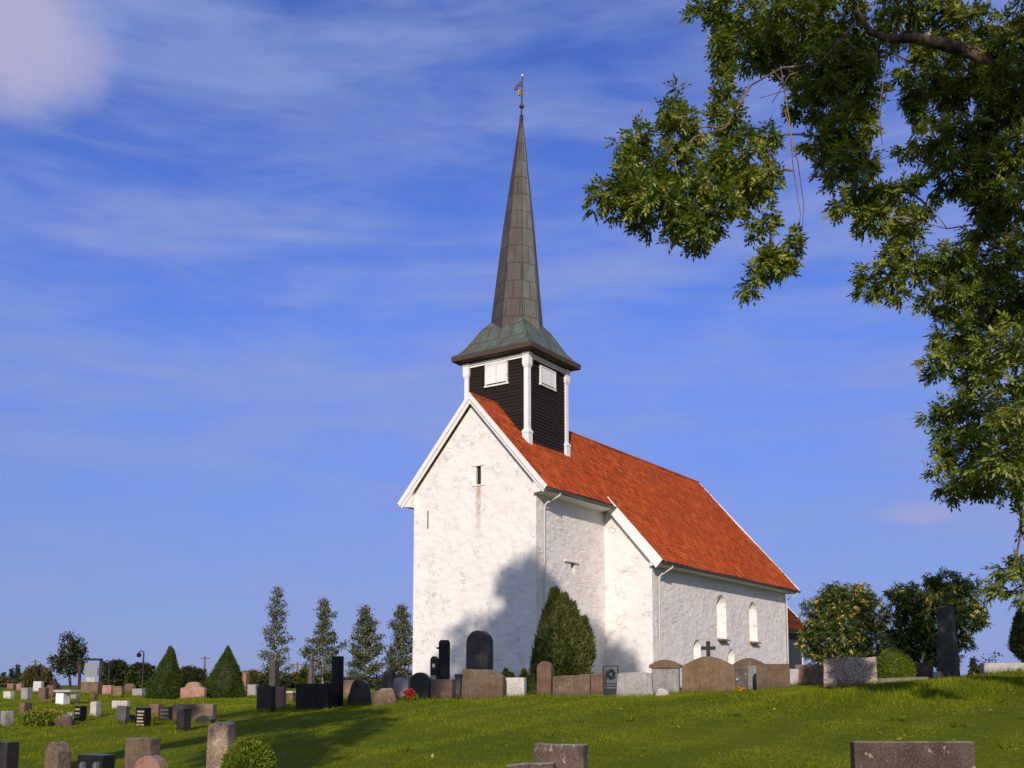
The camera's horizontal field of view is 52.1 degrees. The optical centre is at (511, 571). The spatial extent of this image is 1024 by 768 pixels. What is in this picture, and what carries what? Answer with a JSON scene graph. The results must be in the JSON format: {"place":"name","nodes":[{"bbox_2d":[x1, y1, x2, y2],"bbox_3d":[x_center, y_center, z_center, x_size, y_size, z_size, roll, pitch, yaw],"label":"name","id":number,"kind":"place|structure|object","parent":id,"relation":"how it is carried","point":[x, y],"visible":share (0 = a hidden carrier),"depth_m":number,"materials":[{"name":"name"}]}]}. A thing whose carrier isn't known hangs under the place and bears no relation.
{"place":"outdoors","nodes":[
{"label":"outdoors","id":0,"kind":"place"},
{"bbox_2d":[0,667,1023,767],"bbox_3d":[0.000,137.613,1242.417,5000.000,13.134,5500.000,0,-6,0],"label":"ground","id":1,"kind":"structure","parent":0,"point":[970,724],"depth_m":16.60,"materials":[{"name":"green plant"}]},
{"bbox_2d":[0,711,13,727],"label":"gravestone","id":2,"kind":"object","parent":1,"relation":"on","point":[7,718],"visible":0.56,"depth_m":23.31,"materials":[{"name":"grey stone"}]},
{"bbox_2d":[0,675,15,686],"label":"bush","id":3,"kind":"object","parent":1,"relation":"on","point":[4,681],"visible":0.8,"depth_m":84.53,"materials":[{"name":"green plant"}]},
{"bbox_2d":[3,691,14,699],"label":"gravestone","id":4,"kind":"object","parent":1,"relation":"on","point":[9,694],"visible":0.56,"depth_m":41.62,"materials":[{"name":"stone"}]},
{"bbox_2d":[0,741,18,767],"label":"gravestone","id":5,"kind":"object","parent":1,"relation":"on","point":[9,754],"visible":1,"depth_m":13.71,"materials":[{"name":"stone"}]},
{"bbox_2d":[13,663,22,683],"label":"spruce tree","id":6,"kind":"object","parent":1,"relation":"on","point":[17,672],"visible":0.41,"depth_m":109.30,"materials":[{"name":"green plant"}]},
{"bbox_2d":[19,702,31,715],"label":"gravestone","id":7,"kind":"object","parent":1,"relation":"on","point":[24,707],"visible":0.5,"depth_m":26.09,"materials":[{"name":"brown stone"}]},
{"bbox_2d":[21,688,31,699],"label":"gravestone","id":8,"kind":"object","parent":1,"relation":"on","point":[26,693],"visible":0.56,"depth_m":39.63,"materials":[{"name":"grey stone"}]},
{"bbox_2d":[17,662,56,686],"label":"bush","id":9,"kind":"object","parent":1,"relation":"on","point":[30,676],"visible":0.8,"depth_m":74.18,"materials":[{"name":"green plant"}]},
{"bbox_2d":[33,681,43,690],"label":"gravestone","id":10,"kind":"object","parent":1,"relation":"on","point":[37,684],"visible":0.55,"depth_m":54.56,"materials":[{"name":"stone"}]},
{"bbox_2d":[38,688,48,699],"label":"gravestone","id":11,"kind":"object","parent":1,"relation":"on","point":[43,693],"visible":0.56,"depth_m":38.66,"materials":[{"name":"brown stone"}]},
{"bbox_2d":[15,707,73,726],"bbox_3d":[-10.472,3.283,23.493,1.296,0.501,0.873,0,-6,0],"label":"flower bed","id":12,"kind":"object","parent":1,"relation":"on","point":[33,718],"visible":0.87,"depth_m":23.33,"materials":[{"name":"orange plant"}]},
{"bbox_2d":[44,741,70,767],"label":"gravestone","id":13,"kind":"object","parent":1,"relation":"on","point":[57,754],"visible":1,"depth_m":13.25,"materials":[{"name":"brown stone"}]},
{"bbox_2d":[54,715,72,726],"bbox_3d":[-9.859,3.465,23.064,0.411,0.630,0.220,0,-6,0],"label":"boulder","id":14,"kind":"object","parent":1,"relation":"on","point":[64,720],"visible":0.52,"depth_m":23.00,"materials":[{"name":"brown stone"}]},
{"bbox_2d":[53,690,80,704],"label":"gravestone","id":15,"kind":"object","parent":1,"relation":"on","point":[63,696],"visible":0.78,"depth_m":32.63,"materials":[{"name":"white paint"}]},
{"bbox_2d":[46,631,89,686],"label":"tree","id":16,"kind":"object","parent":1,"relation":"on","point":[75,652],"visible":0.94,"depth_m":79.46,"materials":[{"name":"green plant"}]},
{"bbox_2d":[74,706,86,721],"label":"gravestone","id":17,"kind":"object","parent":1,"relation":"on","point":[80,712],"visible":0.84,"depth_m":24.59,"materials":[{"name":"black stone"}]},
{"bbox_2d":[76,658,103,689],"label":"notice board","id":18,"kind":"object","parent":1,"relation":"on","point":[91,670],"visible":0.87,"depth_m":61.70,"materials":[{"name":"white wood"}]},
{"bbox_2d":[80,682,101,693],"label":"gravestone","id":19,"kind":"object","parent":1,"relation":"on","point":[93,687],"visible":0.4,"depth_m":46.57,"materials":[{"name":"beige stone"}]},
{"bbox_2d":[90,701,100,717],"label":"gravestone","id":20,"kind":"object","parent":1,"relation":"on","point":[95,707],"visible":0.66,"depth_m":25.91,"materials":[{"name":"stone"}]},
{"bbox_2d":[77,753,114,767],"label":"gravestone","id":21,"kind":"object","parent":1,"relation":"on","point":[105,760],"visible":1,"depth_m":12.74,"materials":[{"name":"black stone"}]},
{"bbox_2d":[102,685,113,694],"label":"gravestone","id":22,"kind":"object","parent":1,"relation":"on","point":[107,689],"visible":0.54,"depth_m":45.61,"materials":[{"name":"pink stone"}]},
{"bbox_2d":[97,658,132,686],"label":"bush","id":23,"kind":"object","parent":1,"relation":"on","point":[119,668],"visible":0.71,"depth_m":71.18,"materials":[{"name":"green plant"}]},
{"bbox_2d":[112,686,124,696],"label":"gravestone","id":24,"kind":"object","parent":1,"relation":"on","point":[118,690],"visible":0.56,"depth_m":42.63,"materials":[{"name":"beige stone"}]},
{"bbox_2d":[112,701,129,708],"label":"gravestone","id":25,"kind":"object","parent":1,"relation":"on","point":[115,704],"visible":0.49,"depth_m":28.23,"materials":[{"name":"stone"}]},
{"bbox_2d":[116,705,129,723],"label":"gravestone","id":26,"kind":"object","parent":1,"relation":"on","point":[123,713],"visible":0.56,"depth_m":22.55,"materials":[{"name":"stone"}]},
{"bbox_2d":[124,670,142,688],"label":"bush","id":27,"kind":"object","parent":1,"relation":"on","point":[134,678],"visible":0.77,"depth_m":59.52,"materials":[{"name":"green plant"}]},
{"bbox_2d":[132,689,144,697],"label":"gravestone","id":28,"kind":"object","parent":1,"relation":"on","point":[140,692],"visible":0.56,"depth_m":42.62,"materials":[{"name":"grey stone"}]},
{"bbox_2d":[124,737,160,767],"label":"gravestone","id":29,"kind":"object","parent":1,"relation":"on","point":[136,749],"visible":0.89,"depth_m":13.76,"materials":[{"name":"brown stone"}]},
{"bbox_2d":[129,661,155,686],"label":"bush","id":30,"kind":"object","parent":1,"relation":"on","point":[149,670],"visible":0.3,"depth_m":73.18,"materials":[{"name":"green plant"}]},
{"bbox_2d":[135,707,150,725],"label":"gravestone","id":31,"kind":"object","parent":1,"relation":"on","point":[143,715],"visible":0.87,"depth_m":21.93,"materials":[{"name":"black stone"}]},
{"bbox_2d":[134,755,168,767],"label":"gravestone","id":32,"kind":"object","parent":1,"relation":"on","point":[153,761],"visible":1,"depth_m":11.77,"materials":[{"name":"pink stone"}]},
{"bbox_2d":[149,704,163,717],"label":"gravestone","id":33,"kind":"object","parent":1,"relation":"on","point":[154,709],"visible":0.51,"depth_m":25.18,"materials":[{"name":"red stone"}]},
{"bbox_2d":[144,645,182,699],"bbox_3d":[-12.856,3.832,38.809,1.480,2.262,1.578,0,-6,0],"label":"thuja","id":34,"kind":"object","parent":1,"relation":"on","point":[165,680],"visible":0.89,"depth_m":38.46,"materials":[{"name":"green plant"}]},
{"bbox_2d":[159,706,172,720],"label":"gravestone","id":35,"kind":"object","parent":1,"relation":"on","point":[165,711],"visible":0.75,"depth_m":23.70,"materials":[{"name":"grey stone"}]},
{"bbox_2d":[176,708,190,731],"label":"gravestone","id":36,"kind":"object","parent":1,"relation":"on","point":[183,723],"visible":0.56,"depth_m":20.63,"materials":[{"name":"stone"}]},
{"bbox_2d":[179,664,207,686],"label":"bush","id":37,"kind":"object","parent":1,"relation":"on","point":[192,674],"visible":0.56,"depth_m":75.04,"materials":[{"name":"green plant"}]},
{"bbox_2d":[180,682,206,698],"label":"gravestone","id":38,"kind":"object","parent":1,"relation":"on","point":[189,690],"visible":0.82,"depth_m":37.67,"materials":[{"name":"pink stone"}]},
{"bbox_2d":[172,704,216,722],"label":"gravestone","id":39,"kind":"object","parent":1,"relation":"on","point":[197,710],"visible":0.56,"depth_m":22.90,"materials":[{"name":"beige stone"}]},
{"bbox_2d":[195,715,215,723],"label":"gravestone","id":40,"kind":"object","parent":1,"relation":"on","point":[205,718],"visible":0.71,"depth_m":22.32,"materials":[{"name":"stone"}]},
{"bbox_2d":[206,721,235,767],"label":"gravestone","id":41,"kind":"object","parent":1,"relation":"on","point":[221,738],"visible":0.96,"depth_m":11.79,"materials":[{"name":"stone"}]},
{"bbox_2d":[202,645,248,698],"bbox_3d":[-10.729,3.875,39.336,1.795,2.243,1.788,0,-6,0],"label":"thuja","id":42,"kind":"object","parent":1,"relation":"on","point":[224,679],"visible":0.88,"depth_m":38.89,"materials":[{"name":"green plant"}]},
{"bbox_2d":[242,672,248,690],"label":"gravestone","id":43,"kind":"object","parent":1,"relation":"on","point":[245,675],"visible":0.56,"depth_m":47.64,"materials":[{"name":"pink stone"}]},
{"bbox_2d":[219,738,277,767],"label":"shrub","id":44,"kind":"object","parent":1,"relation":"on","point":[245,753],"visible":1,"depth_m":11.30,"materials":[{"name":"green plant"}]},
{"bbox_2d":[242,669,262,683],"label":"bush","id":45,"kind":"object","parent":1,"relation":"on","point":[253,674],"visible":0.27,"depth_m":69.10,"materials":[{"name":"green plant"}]},
{"bbox_2d":[247,684,257,695],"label":"gravestone","id":46,"kind":"object","parent":1,"relation":"on","point":[251,689],"visible":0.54,"depth_m":44.62,"materials":[{"name":"grey stone"}]},
{"bbox_2d":[257,686,275,711],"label":"gravestone","id":47,"kind":"object","parent":1,"relation":"on","point":[266,696],"visible":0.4,"depth_m":25.22,"materials":[{"name":"stone"}]},
{"bbox_2d":[269,659,278,686],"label":"gravestone","id":48,"kind":"object","parent":1,"relation":"on","point":[274,673],"visible":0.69,"depth_m":28.27,"materials":[{"name":"stone"}]},
{"bbox_2d":[257,586,295,684],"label":"birch tree","id":49,"kind":"object","parent":1,"relation":"on","point":[273,615],"visible":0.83,"depth_m":57.86,"materials":[{"name":"green plant"}]},
{"bbox_2d":[256,671,296,687],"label":"bush","id":50,"kind":"object","parent":1,"relation":"on","point":[262,680],"visible":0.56,"depth_m":67.01,"materials":[{"name":"green plant"}]},
{"bbox_2d":[275,687,285,707],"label":"gravestone","id":51,"kind":"object","parent":1,"relation":"on","point":[280,699],"visible":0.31,"depth_m":26.33,"materials":[{"name":"pink stone"}]},
{"bbox_2d":[286,691,295,702],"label":"gravestone","id":52,"kind":"object","parent":1,"relation":"on","point":[291,695],"visible":0.68,"depth_m":32.67,"materials":[{"name":"beige stone"}]},
{"bbox_2d":[296,663,315,683],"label":"bush","id":53,"kind":"object","parent":1,"relation":"on","point":[302,677],"visible":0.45,"depth_m":60.47,"materials":[{"name":"green plant"}]},
{"bbox_2d":[308,652,314,683],"bbox_3d":[-5.722,3.072,29.842,0.197,1.568,0.197,-3,-7,30],"label":"obelisk","id":54,"kind":"object","parent":1,"relation":"on","point":[311,673],"visible":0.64,"depth_m":29.83,"materials":[{"name":"stone"}]},
{"bbox_2d":[296,684,331,709],"bbox_3d":[-4.735,3.049,25.018,0.856,0.752,0.220,-2,-6,17],"label":"gravestone","id":55,"kind":"object","parent":1,"relation":"on","point":[313,696],"visible":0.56,"depth_m":24.92,"materials":[{"name":"black stone"}]},
{"bbox_2d":[297,598,350,683],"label":"birch tree","id":56,"kind":"object","parent":1,"relation":"on","point":[326,673],"visible":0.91,"depth_m":57.76,"materials":[{"name":"green plant"}]},
{"bbox_2d":[332,656,343,705],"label":"gravestone","id":57,"kind":"object","parent":1,"relation":"on","point":[337,677],"visible":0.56,"depth_m":25.78,"materials":[{"name":"black stone"}]},
{"bbox_2d":[343,680,353,699],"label":"gravestone","id":58,"kind":"object","parent":1,"relation":"on","point":[347,684],"visible":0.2,"depth_m":30.72,"materials":[{"name":"beige stone"}]},
{"bbox_2d":[348,679,370,705],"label":"gravestone","id":59,"kind":"object","parent":1,"relation":"on","point":[360,691],"visible":0.66,"depth_m":25.75,"materials":[{"name":"stone"}]},
{"bbox_2d":[344,604,387,683],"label":"birch tree","id":60,"kind":"object","parent":1,"relation":"on","point":[364,655],"visible":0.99,"depth_m":55.75,"materials":[{"name":"green plant"}]},
{"bbox_2d":[370,688,396,705],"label":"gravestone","id":61,"kind":"object","parent":1,"relation":"on","point":[382,696],"visible":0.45,"depth_m":24.69,"materials":[{"name":"beige stone"}]},
{"bbox_2d":[374,670,394,690],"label":"gravestone","id":62,"kind":"object","parent":1,"relation":"on","point":[388,679],"visible":0.57,"depth_m":28.72,"materials":[{"name":"stone"}]},
{"bbox_2d":[382,603,412,677],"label":"birch tree","id":63,"kind":"object","parent":1,"relation":"on","point":[401,641],"visible":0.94,"depth_m":56.71,"materials":[{"name":"green plant"}]},
{"bbox_2d":[393,678,409,697],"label":"gravestone","id":64,"kind":"object","parent":1,"relation":"on","point":[400,685],"visible":0.53,"depth_m":26.94,"materials":[{"name":"grey stone"}]},
{"bbox_2d":[401,689,419,701],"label":"flowers","id":65,"kind":"object","parent":1,"relation":"on","point":[410,695],"visible":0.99,"depth_m":25.06,"materials":[{"name":"red plant"}]},
{"bbox_2d":[410,672,430,699],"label":"gravestone","id":66,"kind":"object","parent":1,"relation":"on","point":[420,683],"visible":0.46,"depth_m":25.95,"materials":[{"name":"stone"}]},
{"bbox_2d":[430,656,438,678],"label":"gravestone","id":67,"kind":"object","parent":1,"relation":"on","point":[434,667],"visible":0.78,"depth_m":27.23,"materials":[{"name":"black stone"}]},
{"bbox_2d":[436,640,449,678],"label":"memorial column","id":68,"kind":"structure","parent":1,"relation":"on","point":[444,658],"depth_m":27.78,"materials":[{"name":"black stone"}]},
{"bbox_2d":[431,679,455,698],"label":"gravestone","id":69,"kind":"object","parent":1,"relation":"on","point":[445,688],"visible":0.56,"depth_m":25.33,"materials":[{"name":"brown stone"}]},
{"bbox_2d":[455,674,461,698],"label":"gravestone","id":70,"kind":"object","parent":1,"relation":"on","point":[458,677],"visible":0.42,"depth_m":26.74,"materials":[{"name":"stone"}]},
{"bbox_2d":[466,630,492,669],"bbox_3d":[-0.894,2.571,28.890,0.697,1.893,0.300,-3,-7,28],"label":"gravestone","id":71,"kind":"object","parent":1,"relation":"on","point":[479,649],"visible":0.66,"depth_m":28.79,"materials":[{"name":"stone"}]},
{"bbox_2d":[462,669,505,699],"bbox_3d":[-0.681,2.776,25.249,1.053,0.866,0.273,-2,-6,18],"label":"gravestone","id":72,"kind":"object","parent":1,"relation":"on","point":[478,683],"visible":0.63,"depth_m":25.14,"materials":[{"name":"brown stone"}]},
{"bbox_2d":[505,677,525,695],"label":"gravestone","id":73,"kind":"object","parent":1,"relation":"on","point":[515,686],"visible":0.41,"depth_m":25.35,"materials":[{"name":"stone"}]},
{"bbox_2d":[518,668,536,694],"bbox_3d":[0.382,2.817,26.836,0.682,0.750,0.578,3,-7,-28],"label":"conifer shrub","id":74,"kind":"object","parent":1,"relation":"on","point":[531,685],"visible":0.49,"depth_m":26.80,"materials":[{"name":"green plant"}]},
{"bbox_2d":[505,762,555,767],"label":"gravestone","id":75,"kind":"object","parent":1,"relation":"on","point":[538,765],"visible":1,"depth_m":9.41,"materials":[{"name":"stone"}]},
{"bbox_2d":[537,661,553,694],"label":"gravestone","id":76,"kind":"object","parent":1,"relation":"on","point":[545,672],"visible":0.76,"depth_m":25.27,"materials":[{"name":"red stone"}]},
{"bbox_2d":[534,743,587,767],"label":"gravestone","id":77,"kind":"object","parent":1,"relation":"on","point":[568,755],"visible":0.98,"depth_m":10.97,"materials":[{"name":"stone"}]},
{"bbox_2d":[528,585,597,687],"bbox_3d":[1.562,2.112,32.738,2.315,3.520,2.009,0,-6,0],"label":"conifer shrub","id":78,"kind":"object","parent":1,"relation":"on","point":[564,644],"visible":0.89,"depth_m":32.38,"materials":[{"name":"green plant"}]},
{"bbox_2d":[553,675,590,696],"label":"gravestone","id":79,"kind":"object","parent":1,"relation":"on","point":[579,685],"visible":0.6,"depth_m":24.95,"materials":[{"name":"brown stone"}]},
{"bbox_2d":[580,674,606,694],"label":"gravestone","id":80,"kind":"object","parent":1,"relation":"on","point":[597,683],"visible":0.28,"depth_m":26.34,"materials":[{"name":"red stone"}]},
{"bbox_2d":[397,74,807,688],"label":"church","id":81,"kind":"structure","parent":1,"relation":"on","point":[519,498],"depth_m":43.91,"materials":[{"name":"white paint"}]},
{"bbox_2d":[603,666,618,695],"bbox_3d":[2.442,2.715,25.858,0.396,0.791,0.180,-1,-6,12],"label":"iron stand","id":82,"kind":"object","parent":1,"relation":"on","point":[609,692],"visible":0.63,"depth_m":25.81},
{"bbox_2d":[616,672,653,696],"bbox_3d":[2.947,2.766,25.048,0.908,0.712,0.191,-2,-6,15],"label":"gravestone","id":83,"kind":"object","parent":1,"relation":"on","point":[637,683],"visible":0.62,"depth_m":24.97,"materials":[{"name":"grey stone"}]},
{"bbox_2d":[269,670,1017,760],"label":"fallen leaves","id":84,"kind":"object","parent":1,"relation":"on","point":[432,755],"visible":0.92,"depth_m":16.26,"materials":[{"name":"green plant"}]},
{"bbox_2d":[649,660,681,692],"bbox_3d":[3.799,2.654,25.864,0.786,0.961,0.270,-2,-6,19],"label":"gravestone","id":85,"kind":"object","parent":1,"relation":"on","point":[665,674],"visible":0.81,"depth_m":25.77,"materials":[{"name":"grey stone"}]},
{"bbox_2d":[678,641,735,693],"bbox_3d":[4.674,2.327,24.893,1.424,1.356,0.374,-2,-6,15],"label":"gravestone","id":86,"kind":"object","parent":1,"relation":"on","point":[707,672],"visible":0.73,"depth_m":24.79,"materials":[{"name":"beige stone"}]},
{"bbox_2d":[736,668,747,689],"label":"gravestone","id":87,"kind":"object","parent":1,"relation":"on","point":[742,677],"visible":0.55,"depth_m":25.41,"materials":[{"name":"stone"}]},
{"bbox_2d":[732,658,763,667],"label":"gravestone","id":88,"kind":"object","parent":1,"relation":"on","point":[744,663],"visible":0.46,"depth_m":26.83,"materials":[{"name":"brown stone"}]},
{"bbox_2d":[747,666,756,689],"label":"gravestone","id":89,"kind":"object","parent":1,"relation":"on","point":[752,684],"visible":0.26,"depth_m":26.02,"materials":[{"name":"grey stone"}]},
{"bbox_2d":[756,664,789,689],"bbox_3d":[6.303,2.597,25.267,0.777,0.744,0.220,-2,-6,17],"label":"gravestone","id":90,"kind":"object","parent":1,"relation":"on","point":[774,676],"visible":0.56,"depth_m":25.17,"materials":[{"name":"brown stone"}]},
{"bbox_2d":[790,669,798,684],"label":"gravestone","id":91,"kind":"object","parent":1,"relation":"on","point":[794,675],"visible":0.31,"depth_m":26.63,"materials":[{"name":"stone"}]},
{"bbox_2d":[580,0,1023,611],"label":"ash tree","id":92,"kind":"object","parent":1,"relation":"on","point":[838,72],"visible":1,"depth_m":15.95,"materials":[{"name":"green plant"}]},
{"bbox_2d":[795,665,822,684],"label":"gravestone","id":93,"kind":"object","parent":1,"relation":"on","point":[810,673],"visible":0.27,"depth_m":26.80,"materials":[{"name":"red stone"}]},
{"bbox_2d":[793,580,892,664],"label":"rowan tree","id":94,"kind":"object","parent":1,"relation":"on","point":[831,613],"visible":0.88,"depth_m":45.43,"materials":[{"name":"green plant"}]},
{"bbox_2d":[823,657,876,687],"bbox_3d":[7.574,2.302,23.490,1.156,0.774,0.330,-2,-6,15],"label":"gravestone","id":95,"kind":"object","parent":1,"relation":"on","point":[848,670],"visible":0.68,"depth_m":23.35,"materials":[{"name":"stone"}]},
{"bbox_2d":[876,648,916,677],"bbox_3d":[8.828,2.219,24.222,1.011,0.970,1.043,0,-6,0],"label":"round shrub","id":96,"kind":"object","parent":1,"relation":"on","point":[894,663],"visible":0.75,"depth_m":23.91,"materials":[{"name":"green plant"}]},
{"bbox_2d":[877,677,927,682],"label":"grave kerb","id":97,"kind":"structure","parent":1,"relation":"on","point":[897,679],"depth_m":23.18,"materials":[{"name":"grey stone"}]},
{"bbox_2d":[850,741,974,767],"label":"gravestone","id":98,"kind":"object","parent":1,"relation":"on","point":[912,754],"visible":1,"depth_m":9.01,"materials":[{"name":"stone"}]},
{"bbox_2d":[915,662,933,677],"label":"gravestone","id":99,"kind":"object","parent":1,"relation":"on","point":[924,669],"visible":0.49,"depth_m":25.30,"materials":[{"name":"brown stone"}]},
{"bbox_2d":[873,566,992,670],"bbox_3d":[15.337,1.963,37.737,4.169,4.528,3.089,0,-6,0],"label":"rowan tree","id":100,"kind":"object","parent":1,"relation":"on","point":[908,602],"visible":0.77,"depth_m":37.66,"materials":[{"name":"green plant"}]},
{"bbox_2d":[937,606,959,677],"bbox_3d":[10.211,1.707,24.557,0.427,1.777,0.427,-5,-8,38],"label":"obelisk","id":101,"kind":"object","parent":1,"relation":"on","point":[947,657],"visible":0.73,"depth_m":24.43,"materials":[{"name":"stone"}]},
{"bbox_2d":[966,662,984,674],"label":"bush","id":102,"kind":"object","parent":1,"relation":"on","point":[975,669],"visible":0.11,"depth_m":59.59,"materials":[{"name":"green plant"}]},
{"bbox_2d":[979,663,1023,674],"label":"gravestone","id":103,"kind":"object","parent":1,"relation":"on","point":[996,667],"visible":0.64,"depth_m":23.79,"materials":[{"name":"stone"}]},
{"bbox_2d":[1007,607,1023,662],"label":"conifer shrub","id":104,"kind":"object","parent":1,"relation":"on","point":[1016,642],"visible":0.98,"depth_m":30.85,"materials":[{"name":"green plant"}]},
{"bbox_2d":[0,0,1023,684],"label":"sky","id":105,"kind":"structure","parent":0,"point":[249,248],"materials":[{"name":"blue"}]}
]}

